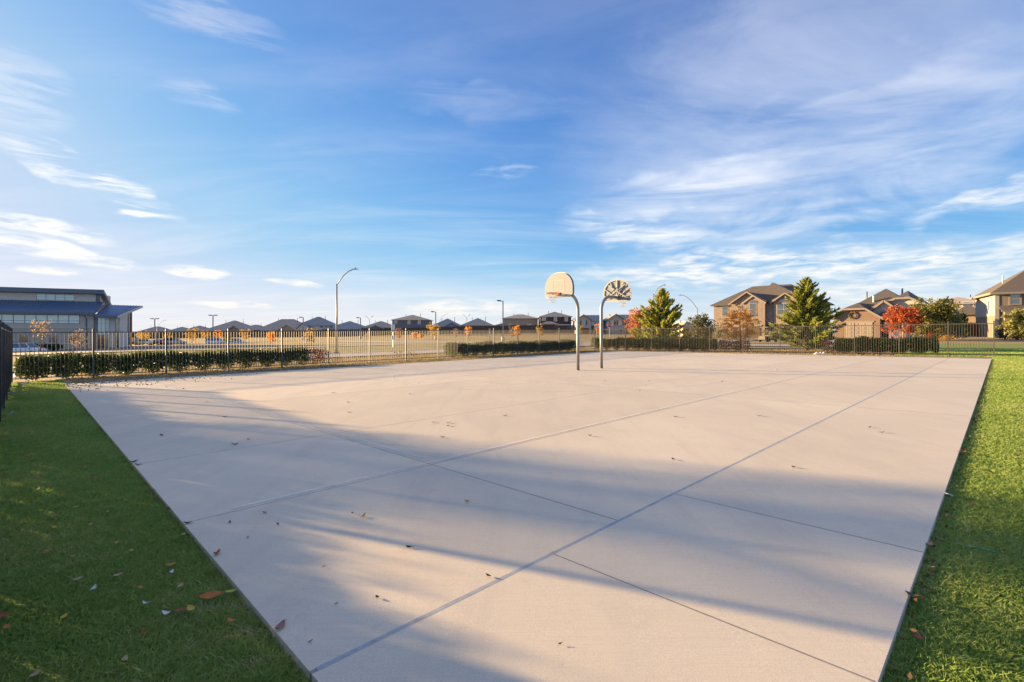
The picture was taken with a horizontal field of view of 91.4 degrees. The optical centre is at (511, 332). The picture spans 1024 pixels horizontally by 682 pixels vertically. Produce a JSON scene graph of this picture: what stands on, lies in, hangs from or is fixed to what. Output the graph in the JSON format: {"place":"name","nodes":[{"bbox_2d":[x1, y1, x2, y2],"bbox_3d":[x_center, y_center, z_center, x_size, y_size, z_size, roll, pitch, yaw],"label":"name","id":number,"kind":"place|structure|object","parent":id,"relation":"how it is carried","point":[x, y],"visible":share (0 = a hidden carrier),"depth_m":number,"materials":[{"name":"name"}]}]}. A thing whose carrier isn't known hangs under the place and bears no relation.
{"place":"outdoors","nodes":[
{"label":"outdoors","id":0,"kind":"place"},
{"bbox_2d":[0,380,311,681],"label":"lawn","id":1,"kind":"structure","parent":0,"point":[280,651],"depth_m":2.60,"materials":[{"name":"green plant"}]},
{"bbox_2d":[0,320,12,421],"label":"metal fence","id":2,"kind":"object","parent":1,"relation":"on","point":[6,355],"visible":1,"depth_m":12.33,"materials":[{"name":"metal"}]},
{"bbox_2d":[198,591,222,597],"bbox_3d":[-1.820,1.567,2.992,0.159,0.006,0.053,0,20,-20],"label":"fallen leaf","id":3,"kind":"object","parent":1,"relation":"on","point":[211,594],"visible":1,"depth_m":3.00,"materials":[{"name":"plant"}]},
{"bbox_2d":[13,343,401,354],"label":"street","id":4,"kind":"structure","parent":0,"point":[156,350],"depth_m":53.61,"materials":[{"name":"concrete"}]},
{"bbox_2d":[13,344,591,370],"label":"street","id":5,"kind":"structure","parent":0,"point":[365,353],"depth_m":41.54,"materials":[{"name":"asphalt"}]},
{"bbox_2d":[0,0,1023,331],"label":"sky","id":6,"kind":"structure","parent":0,"point":[186,162],"materials":[{"name":"blue"}]},
{"bbox_2d":[13,330,1023,382],"bbox_3d":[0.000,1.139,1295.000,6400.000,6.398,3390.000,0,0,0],"label":"ground","id":7,"kind":"structure","parent":0,"point":[977,340],"depth_m":90.60,"materials":[{"name":"beige plant"}]},
{"bbox_2d":[49,343,63,350],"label":"round shrub","id":8,"kind":"object","parent":7,"relation":"on","point":[54,347],"visible":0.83,"depth_m":96.69,"materials":[{"name":"green plant"}]},
{"bbox_2d":[0,287,142,349],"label":"school building","id":9,"kind":"structure","parent":7,"relation":"on","point":[68,310],"depth_m":103.32,"materials":[{"name":"metal"}]},
{"bbox_2d":[2,314,12,322],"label":"window","id":10,"kind":"structure","parent":9,"relation":"in","point":[4,316],"depth_m":98.48,"materials":[{"name":"blue glass"}]},
{"bbox_2d":[13,314,24,322],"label":"window","id":11,"kind":"structure","parent":9,"relation":"in","point":[15,316],"depth_m":99.15,"materials":[{"name":"blue glass"}]},
{"bbox_2d":[18,334,28,341],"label":"window","id":12,"kind":"structure","parent":9,"relation":"in","point":[22,335],"depth_m":99.47,"materials":[{"name":"grey glass"}]},
{"bbox_2d":[25,315,35,322],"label":"window","id":13,"kind":"structure","parent":9,"relation":"in","point":[27,317],"depth_m":99.88,"materials":[{"name":"blue glass"}]},
{"bbox_2d":[36,294,45,299],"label":"window","id":14,"kind":"structure","parent":9,"relation":"in","point":[38,296],"depth_m":104.42,"materials":[{"name":"blue glass"}]},
{"bbox_2d":[36,315,46,322],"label":"window","id":15,"kind":"structure","parent":9,"relation":"in","point":[38,317],"depth_m":100.59,"materials":[{"name":"blue glass"}]},
{"bbox_2d":[46,294,55,299],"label":"window","id":16,"kind":"structure","parent":9,"relation":"in","point":[48,296],"depth_m":105.03,"materials":[{"name":"blue glass"}]},
{"bbox_2d":[47,315,57,322],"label":"window","id":17,"kind":"structure","parent":9,"relation":"in","point":[54,318],"depth_m":101.28,"materials":[{"name":"blue glass"}]},
{"bbox_2d":[48,334,57,342],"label":"window","id":18,"kind":"structure","parent":9,"relation":"in","point":[51,337],"depth_m":101.28,"materials":[{"name":"grey glass"}]},
{"bbox_2d":[55,294,64,299],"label":"window","id":19,"kind":"structure","parent":9,"relation":"in","point":[58,297],"depth_m":105.70,"materials":[{"name":"blue glass"}]},
{"bbox_2d":[58,315,68,322],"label":"window","id":20,"kind":"structure","parent":9,"relation":"in","point":[61,318],"depth_m":102.00,"materials":[{"name":"blue glass"}]},
{"bbox_2d":[65,295,73,300],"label":"window","id":21,"kind":"structure","parent":9,"relation":"in","point":[67,297],"depth_m":106.32,"materials":[{"name":"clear glass"}]},
{"bbox_2d":[68,334,76,342],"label":"window","id":22,"kind":"structure","parent":9,"relation":"in","point":[72,338],"depth_m":102.52,"materials":[{"name":"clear glass"}]},
{"bbox_2d":[69,315,79,323],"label":"window","id":23,"kind":"structure","parent":9,"relation":"in","point":[75,319],"depth_m":102.70,"materials":[{"name":"clear glass"}]},
{"bbox_2d":[98,318,100,334],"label":"window","id":24,"kind":"structure","parent":9,"relation":"in","point":[99,319],"depth_m":104.80,"materials":[{"name":"glass"}]},
{"bbox_2d":[101,318,104,334],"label":"window","id":25,"kind":"structure","parent":9,"relation":"in","point":[102,319],"depth_m":105.03,"materials":[{"name":"glass"}]},
{"bbox_2d":[101,335,104,346],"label":"door","id":26,"kind":"structure","parent":9,"relation":"in","point":[102,336],"depth_m":105.03,"materials":[{"name":"metal"}]},
{"bbox_2d":[115,318,118,345],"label":"window","id":27,"kind":"structure","parent":9,"relation":"in","point":[116,319],"depth_m":106.04,"materials":[{"name":"glass"}]},
{"bbox_2d":[128,313,129,344],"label":"window","id":28,"kind":"structure","parent":9,"relation":"in","point":[129,313],"depth_m":112.57,"materials":[{"name":"glass"}]},
{"bbox_2d":[135,339,149,344],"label":"parked car","id":29,"kind":"object","parent":7,"relation":"on","point":[141,341],"visible":0.47,"depth_m":124.03,"materials":[{"name":"silver metal"}]},
{"bbox_2d":[136,331,150,344],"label":"tree","id":30,"kind":"object","parent":7,"relation":"on","point":[143,335],"visible":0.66,"depth_m":129.79,"materials":[{"name":"orange plant"}]},
{"bbox_2d":[134,326,170,332],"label":"house","id":31,"kind":"structure","parent":7,"relation":"on","point":[158,328],"depth_m":202.80,"materials":[{"name":"grey"}]},
{"bbox_2d":[13,345,309,380],"bbox_3d":[-14.935,1.254,22.884,11.237,1.207,1.201,0,0,-45],"label":"hedge","id":32,"kind":"object","parent":7,"relation":"on","point":[104,362],"visible":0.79,"depth_m":21.52,"materials":[{"name":"green plant"}]},
{"bbox_2d":[30,344,318,351],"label":"car park","id":33,"kind":"structure","parent":7,"relation":"on","point":[174,346],"depth_m":88.15,"materials":[{"name":"asphalt"}]},
{"bbox_2d":[13,342,46,351],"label":"parked car","id":34,"kind":"object","parent":33,"relation":"on","point":[16,346],"visible":0.27,"depth_m":71.24,"materials":[{"name":"white paint"}]},
{"bbox_2d":[27,320,52,350],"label":"young tree","id":35,"kind":"object","parent":33,"relation":"on","point":[40,330],"visible":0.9,"depth_m":69.94,"materials":[{"name":"orange plant"}]},
{"bbox_2d":[68,328,86,350],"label":"young tree","id":36,"kind":"object","parent":33,"relation":"on","point":[79,341],"visible":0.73,"depth_m":71.88,"materials":[{"name":"brown plant"}]},
{"bbox_2d":[146,339,164,344],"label":"parked car","id":37,"kind":"object","parent":33,"relation":"on","point":[149,342],"visible":0.47,"depth_m":123.61,"materials":[{"name":"white paint"}]},
{"bbox_2d":[162,338,186,344],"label":"parked car","id":38,"kind":"object","parent":33,"relation":"on","point":[174,340],"visible":0.65,"depth_m":124.18,"materials":[{"name":"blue metal"}]},
{"bbox_2d":[205,338,223,343],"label":"parked car","id":39,"kind":"object","parent":33,"relation":"on","point":[214,341],"visible":0.41,"depth_m":124.04,"materials":[{"name":"white paint"}]},
{"bbox_2d":[184,328,197,342],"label":"tree","id":40,"kind":"object","parent":7,"relation":"on","point":[190,336],"visible":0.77,"depth_m":134.69,"materials":[{"name":"orange plant"}]},
{"bbox_2d":[180,324,207,330],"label":"house","id":41,"kind":"structure","parent":7,"relation":"on","point":[199,328],"depth_m":197.58,"materials":[{"name":"grey"}]},
{"bbox_2d":[203,321,250,330],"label":"house","id":42,"kind":"structure","parent":7,"relation":"on","point":[234,325],"depth_m":187.12,"materials":[{"name":"grey"}]},
{"bbox_2d":[223,338,247,343],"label":"parked car","id":43,"kind":"object","parent":7,"relation":"on","point":[235,340],"visible":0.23,"depth_m":124.19,"materials":[{"name":"silver metal"}]},
{"bbox_2d":[13,343,470,363],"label":"verge","id":44,"kind":"structure","parent":7,"relation":"on","point":[356,349],"depth_m":53.41,"materials":[{"name":"beige plant"}]},
{"bbox_2d":[334,267,357,352],"bbox_3d":[-14.515,-1.965,43.900,2.084,7.585,0.340,0,0,0],"label":"street lamp","id":45,"kind":"object","parent":44,"relation":"on","point":[337,311],"visible":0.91,"depth_m":43.85,"materials":[{"name":"grey metal"}]},
{"bbox_2d":[236,325,262,330],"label":"house","id":46,"kind":"structure","parent":7,"relation":"on","point":[252,327],"depth_m":180.93,"materials":[{"name":"grey"}]},
{"bbox_2d":[267,332,275,341],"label":"tree","id":47,"kind":"object","parent":7,"relation":"on","point":[271,335],"visible":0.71,"depth_m":109.78,"materials":[{"name":"orange plant"}]},
{"bbox_2d":[255,318,301,330],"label":"house","id":48,"kind":"structure","parent":7,"relation":"on","point":[286,324],"depth_m":182.17,"materials":[{"name":"grey"}]},
{"bbox_2d":[304,327,317,342],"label":"tree","id":49,"kind":"object","parent":7,"relation":"on","point":[312,332],"visible":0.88,"depth_m":89.75,"materials":[{"name":"orange plant"}]},
{"bbox_2d":[294,315,335,330],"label":"house","id":50,"kind":"structure","parent":7,"relation":"on","point":[320,323],"depth_m":172.05,"materials":[{"name":"grey"}]},
{"bbox_2d":[309,347,327,362],"bbox_3d":[-10.633,1.250,27.180,0.988,1.035,1.209,0,0,45],"label":"shrub","id":51,"kind":"object","parent":7,"relation":"on","point":[313,350],"visible":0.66,"depth_m":27.16,"materials":[{"name":"brown plant"}]},
{"bbox_2d":[322,321,363,329],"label":"house","id":52,"kind":"structure","parent":7,"relation":"on","point":[349,325],"depth_m":173.90,"materials":[{"name":"grey"}]},
{"bbox_2d":[56,350,635,383],"bbox_3d":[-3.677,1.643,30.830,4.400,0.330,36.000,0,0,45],"label":"dirt strip","id":53,"kind":"object","parent":7,"relation":"on","point":[65,380],"visible":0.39,"depth_m":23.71,"materials":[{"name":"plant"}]},
{"bbox_2d":[13,328,594,379],"bbox_3d":[-5.487,0.671,31.070,0.080,2.279,36.301,0,0,45],"label":"metal fence","id":54,"kind":"object","parent":53,"relation":"on","point":[547,340],"visible":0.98,"depth_m":24.98,"materials":[{"name":"metal"}]},
{"bbox_2d":[591,336,718,351],"bbox_3d":[11.365,0.900,41.379,11.010,1.302,1.245,0,0,41],"label":"hedge","id":55,"kind":"object","parent":53,"relation":"on","point":[689,340],"visible":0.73,"depth_m":40.67,"materials":[{"name":"green plant"}]},
{"bbox_2d":[132,325,573,338],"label":"plank fence","id":56,"kind":"object","parent":7,"relation":"on","point":[523,328],"visible":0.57,"depth_m":154.65,"materials":[{"name":"wood"}]},
{"bbox_2d":[361,320,390,328],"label":"house","id":57,"kind":"structure","parent":7,"relation":"on","point":[380,325],"depth_m":172.40,"materials":[{"name":"grey"}]},
{"bbox_2d":[392,313,432,327],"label":"house","id":58,"kind":"structure","parent":7,"relation":"on","point":[412,321],"depth_m":165.00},
{"bbox_2d":[426,322,440,336],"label":"tree","id":59,"kind":"object","parent":7,"relation":"on","point":[431,328],"visible":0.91,"depth_m":117.76,"materials":[{"name":"orange plant"}]},
{"bbox_2d":[431,317,459,333],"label":"house","id":60,"kind":"structure","parent":7,"relation":"on","point":[447,322],"depth_m":169.06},
{"bbox_2d":[460,317,494,326],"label":"house","id":61,"kind":"structure","parent":7,"relation":"on","point":[477,322],"depth_m":165.91,"materials":[{"name":"grey"}]},
{"bbox_2d":[497,300,504,340],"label":"area lamp","id":62,"kind":"object","parent":7,"relation":"on","point":[502,317],"visible":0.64,"depth_m":94.90,"materials":[{"name":"grey metal"}]},
{"bbox_2d":[443,338,574,356],"bbox_3d":[0.448,1.070,38.301,1.151,1.228,13.806,0,0,45],"label":"hedge","id":63,"kind":"object","parent":7,"relation":"on","point":[533,346],"visible":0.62,"depth_m":36.82,"materials":[{"name":"green plant"}]},
{"bbox_2d":[504,314,538,332],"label":"house","id":64,"kind":"structure","parent":7,"relation":"on","point":[519,319],"depth_m":160.00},
{"bbox_2d":[537,310,572,333],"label":"house","id":65,"kind":"structure","parent":7,"relation":"on","point":[555,318],"depth_m":155.00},
{"bbox_2d":[571,314,599,333],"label":"house","id":66,"kind":"structure","parent":7,"relation":"on","point":[588,321],"depth_m":148.02,"materials":[{"name":"brick"}]},
{"bbox_2d":[603,314,640,333],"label":"house","id":67,"kind":"structure","parent":7,"relation":"on","point":[617,321],"depth_m":147.80,"materials":[{"name":"brick"}]},
{"bbox_2d":[611,328,620,333],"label":"garage door","id":68,"kind":"structure","parent":67,"relation":"in","point":[613,329],"depth_m":147.72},
{"bbox_2d":[623,306,649,337],"bbox_3d":[12.889,-0.634,49.805,3.669,4.235,3.072,0,0,33],"label":"red leaf tree","id":69,"kind":"object","parent":7,"relation":"on","point":[632,317],"visible":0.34,"depth_m":49.75,"materials":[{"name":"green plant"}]},
{"bbox_2d":[626,288,692,338],"bbox_3d":[13.596,-1.367,46.306,5.782,5.770,5.826,0,0,0],"label":"cedar tree","id":70,"kind":"object","parent":7,"relation":"on","point":[655,315],"visible":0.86,"depth_m":45.62,"materials":[{"name":"green plant"}]},
{"bbox_2d":[672,320,692,335],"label":"house","id":71,"kind":"structure","parent":7,"relation":"on","point":[680,322],"depth_m":121.18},
{"bbox_2d":[683,327,711,337],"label":"plank fence","id":72,"kind":"object","parent":7,"relation":"on","point":[691,332],"visible":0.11,"depth_m":80.50,"materials":[{"name":"brown wood"}]},
{"bbox_2d":[687,312,718,338],"bbox_3d":[23.610,-0.634,62.078,3.838,3.923,3.727,0,0,0],"label":"evergreen tree","id":73,"kind":"object","parent":7,"relation":"on","point":[698,322],"visible":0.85,"depth_m":61.54,"materials":[{"name":"green plant"}]},
{"bbox_2d":[716,339,750,351],"bbox_3d":[16.388,0.951,37.057,2.354,1.009,1.003,0,0,41],"label":"hedge","id":74,"kind":"object","parent":7,"relation":"on","point":[729,344],"visible":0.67,"depth_m":37.05,"materials":[{"name":"green plant"}]},
{"bbox_2d":[717,304,765,346],"bbox_3d":[20.129,-0.553,44.086,4.024,3.910,3.768,0,0,0],"label":"tree","id":75,"kind":"object","parent":7,"relation":"on","point":[734,315],"visible":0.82,"depth_m":43.59,"materials":[{"name":"plant"}]},
{"bbox_2d":[758,327,777,341],"bbox_3d":[32.270,0.189,63.006,2.330,1.874,1.200,0,0,-25],"label":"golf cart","id":76,"kind":"object","parent":7,"relation":"on","point":[760,338],"visible":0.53,"depth_m":62.74,"materials":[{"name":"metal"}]},
{"bbox_2d":[710,282,834,338],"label":"brick house","id":77,"kind":"structure","parent":7,"relation":"on","point":[768,303],"depth_m":91.56,"materials":[{"name":"beige"}]},
{"bbox_2d":[722,306,728,315],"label":"window","id":78,"kind":"structure","parent":77,"relation":"in","point":[725,309],"depth_m":96.10,"materials":[{"name":"clear glass"}]},
{"bbox_2d":[745,326,759,337],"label":"garage door","id":79,"kind":"structure","parent":77,"relation":"in","point":[753,336],"depth_m":91.03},
{"bbox_2d":[749,303,756,315],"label":"window","id":80,"kind":"structure","parent":77,"relation":"in","point":[752,306],"depth_m":91.19,"materials":[{"name":"clear glass"}]},
{"bbox_2d":[777,303,790,314],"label":"window","id":81,"kind":"structure","parent":77,"relation":"in","point":[780,306],"depth_m":88.47,"materials":[{"name":"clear glass"}]},
{"bbox_2d":[595,321,994,355],"bbox_3d":[16.859,0.413,35.703,25.404,2.207,0.080,0,0,41],"label":"metal fence","id":82,"kind":"object","parent":7,"relation":"on","point":[815,351],"visible":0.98,"depth_m":33.62,"materials":[{"name":"metal"}]},
{"bbox_2d":[763,276,846,350],"bbox_3d":[22.271,-1.481,38.150,4.774,5.709,5.697,0,0,-33],"label":"cedar tree","id":83,"kind":"object","parent":7,"relation":"on","point":[806,307],"visible":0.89,"depth_m":37.56,"materials":[{"name":"green plant"}]},
{"bbox_2d":[821,340,833,352],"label":"hedge","id":84,"kind":"object","parent":7,"relation":"on","point":[827,343],"visible":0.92,"depth_m":33.11,"materials":[{"name":"green plant"}]},
{"bbox_2d":[830,288,928,338],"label":"brick house","id":85,"kind":"structure","parent":7,"relation":"on","point":[871,310],"depth_m":74.84,"materials":[{"name":"brown"}]},
{"bbox_2d":[845,322,872,338],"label":"garage door","id":86,"kind":"structure","parent":85,"relation":"in","point":[849,329],"depth_m":75.14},
{"bbox_2d":[833,335,938,354],"bbox_3d":[23.218,0.767,31.232,5.382,1.278,1.237,0,0,41],"label":"hedge","id":87,"kind":"object","parent":7,"relation":"on","point":[891,343],"visible":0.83,"depth_m":30.96,"materials":[{"name":"green plant"}]},
{"bbox_2d":[880,304,925,338],"bbox_3d":[46.951,-1.233,59.947,4.286,4.524,4.530,0,0,18],"label":"maple tree","id":88,"kind":"object","parent":7,"relation":"on","point":[905,315],"visible":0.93,"depth_m":59.45,"materials":[{"name":"red plant"}]},
{"bbox_2d":[902,296,965,337],"bbox_3d":[52.120,-1.872,61.909,6.590,5.586,6.936,0,0,0],"label":"deciduous tree","id":89,"kind":"object","parent":7,"relation":"on","point":[940,311],"visible":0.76,"depth_m":60.59,"materials":[{"name":"green plant"}]},
{"bbox_2d":[937,334,955,340],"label":"garden bush","id":90,"kind":"object","parent":7,"relation":"on","point":[950,338],"visible":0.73,"depth_m":59.87,"materials":[{"name":"orange plant"}]},
{"bbox_2d":[935,295,974,310],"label":"house","id":91,"kind":"structure","parent":7,"relation":"on","point":[965,301],"depth_m":107.90,"materials":[{"name":"beige"}]},
{"bbox_2d":[949,308,965,339],"bbox_3d":[55.471,-1.254,63.030,2.675,4.416,2.813,0,0,28],"label":"spruce tree","id":92,"kind":"object","parent":7,"relation":"on","point":[959,332],"visible":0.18,"depth_m":62.42,"materials":[{"name":"green plant"}]},
{"bbox_2d":[957,313,971,338],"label":"dark shrub","id":93,"kind":"object","parent":7,"relation":"on","point":[965,318],"visible":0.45,"depth_m":65.71,"materials":[{"name":"green plant"}]},
{"bbox_2d":[957,304,975,322],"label":"house","id":94,"kind":"structure","parent":7,"relation":"on","point":[968,310],"depth_m":92.02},
{"bbox_2d":[961,322,978,335],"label":"plank fence","id":95,"kind":"object","parent":7,"relation":"on","point":[976,329],"visible":0.45,"depth_m":71.99,"materials":[{"name":"brown wood"}]},
{"bbox_2d":[969,270,1023,337],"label":"brick house","id":96,"kind":"structure","parent":7,"relation":"on","point":[996,301],"depth_m":65.24,"materials":[{"name":"beige"}]},
{"bbox_2d":[1009,294,1021,304],"bbox_3d":[64.380,-4.378,63.961,1.197,1.600,0.120,0,0,33],"label":"window","id":97,"kind":"structure","parent":96,"relation":"in","point":[1014,299],"depth_m":63.97,"materials":[{"name":"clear glass"}]},
{"bbox_2d":[995,328,1014,339],"bbox_3d":[59.101,0.026,60.012,1.918,1.730,2.069,0,0,0],"label":"garden bush","id":98,"kind":"object","parent":7,"relation":"on","point":[1001,335],"visible":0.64,"depth_m":60.05,"materials":[{"name":"green plant"}]},
{"bbox_2d":[995,307,1023,337],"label":"yellow green tree","id":99,"kind":"object","parent":7,"relation":"on","point":[1016,326],"visible":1,"depth_m":50.46,"materials":[{"name":"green plant"}]},
{"bbox_2d":[65,351,991,681],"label":"court","id":100,"kind":"object","parent":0,"point":[785,537],"visible":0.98,"depth_m":4.54,"materials":[{"name":"concrete"}]},
{"bbox_2d":[63,373,256,391],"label":"leaf litter","id":101,"kind":"object","parent":100,"relation":"on","point":[89,385],"visible":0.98,"depth_m":16.85,"materials":[{"name":"plant"}]},
{"bbox_2d":[275,619,286,628],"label":"fallen leaf","id":102,"kind":"object","parent":100,"relation":"on","point":[281,624],"visible":1,"depth_m":2.66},
{"bbox_2d":[545,272,579,369],"bbox_3d":[2.033,-0.401,19.708,1.479,3.940,1.441,0,0,-1],"label":"basketball goal","id":103,"kind":"object","parent":100,"relation":"on","point":[559,284],"visible":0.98,"depth_m":19.59,"materials":[{"name":"metal"}]},
{"bbox_2d":[600,279,630,367],"bbox_3d":[4.475,-0.414,22.009,1.441,3.940,1.479,0,0,1],"label":"basketball goal","id":104,"kind":"object","parent":100,"relation":"on","point":[616,290],"visible":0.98,"depth_m":21.97,"materials":[{"name":"metal"}]},
{"bbox_2d":[320,340,888,346],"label":"street","id":105,"kind":"structure","parent":0,"point":[378,341],"depth_m":89.83,"materials":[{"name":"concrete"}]},
{"bbox_2d":[605,347,910,356],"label":"dry grass","id":106,"kind":"structure","parent":0,"point":[785,349],"depth_m":36.05,"materials":[{"name":"plant"}]},
{"bbox_2d":[635,351,991,358],"bbox_3d":[17.041,1.399,33.163,3.000,0.201,21.600,0,0,-45],"label":"dirt strip","id":107,"kind":"object","parent":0,"point":[850,355],"visible":0.48,"depth_m":29.89,"materials":[{"name":"soil"}]},
{"bbox_2d":[881,357,1023,681],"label":"lawn","id":108,"kind":"structure","parent":0,"point":[901,632],"depth_m":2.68,"materials":[{"name":"green plant"}]},
{"bbox_2d":[891,371,991,679],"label":"leaf litter","id":109,"kind":"object","parent":108,"relation":"on","point":[910,676],"visible":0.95,"depth_m":3.38,"materials":[{"name":"plant"}]},
{"bbox_2d":[964,545,1001,554],"bbox_3d":[3.306,1.520,3.512,0.009,0.014,0.196,0,0,-40],"label":"plastic stick","id":110,"kind":"object","parent":108,"relation":"on","point":[982,549],"visible":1,"depth_m":3.51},
{"bbox_2d":[895,347,1023,356],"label":"grass","id":111,"kind":"structure","parent":0,"point":[999,352],"depth_m":30.87,"materials":[{"name":"plant"}]},
{"bbox_2d":[904,343,1023,356],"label":"lawn","id":112,"kind":"structure","parent":0,"point":[1012,346],"depth_m":43.73,"materials":[{"name":"plant"}]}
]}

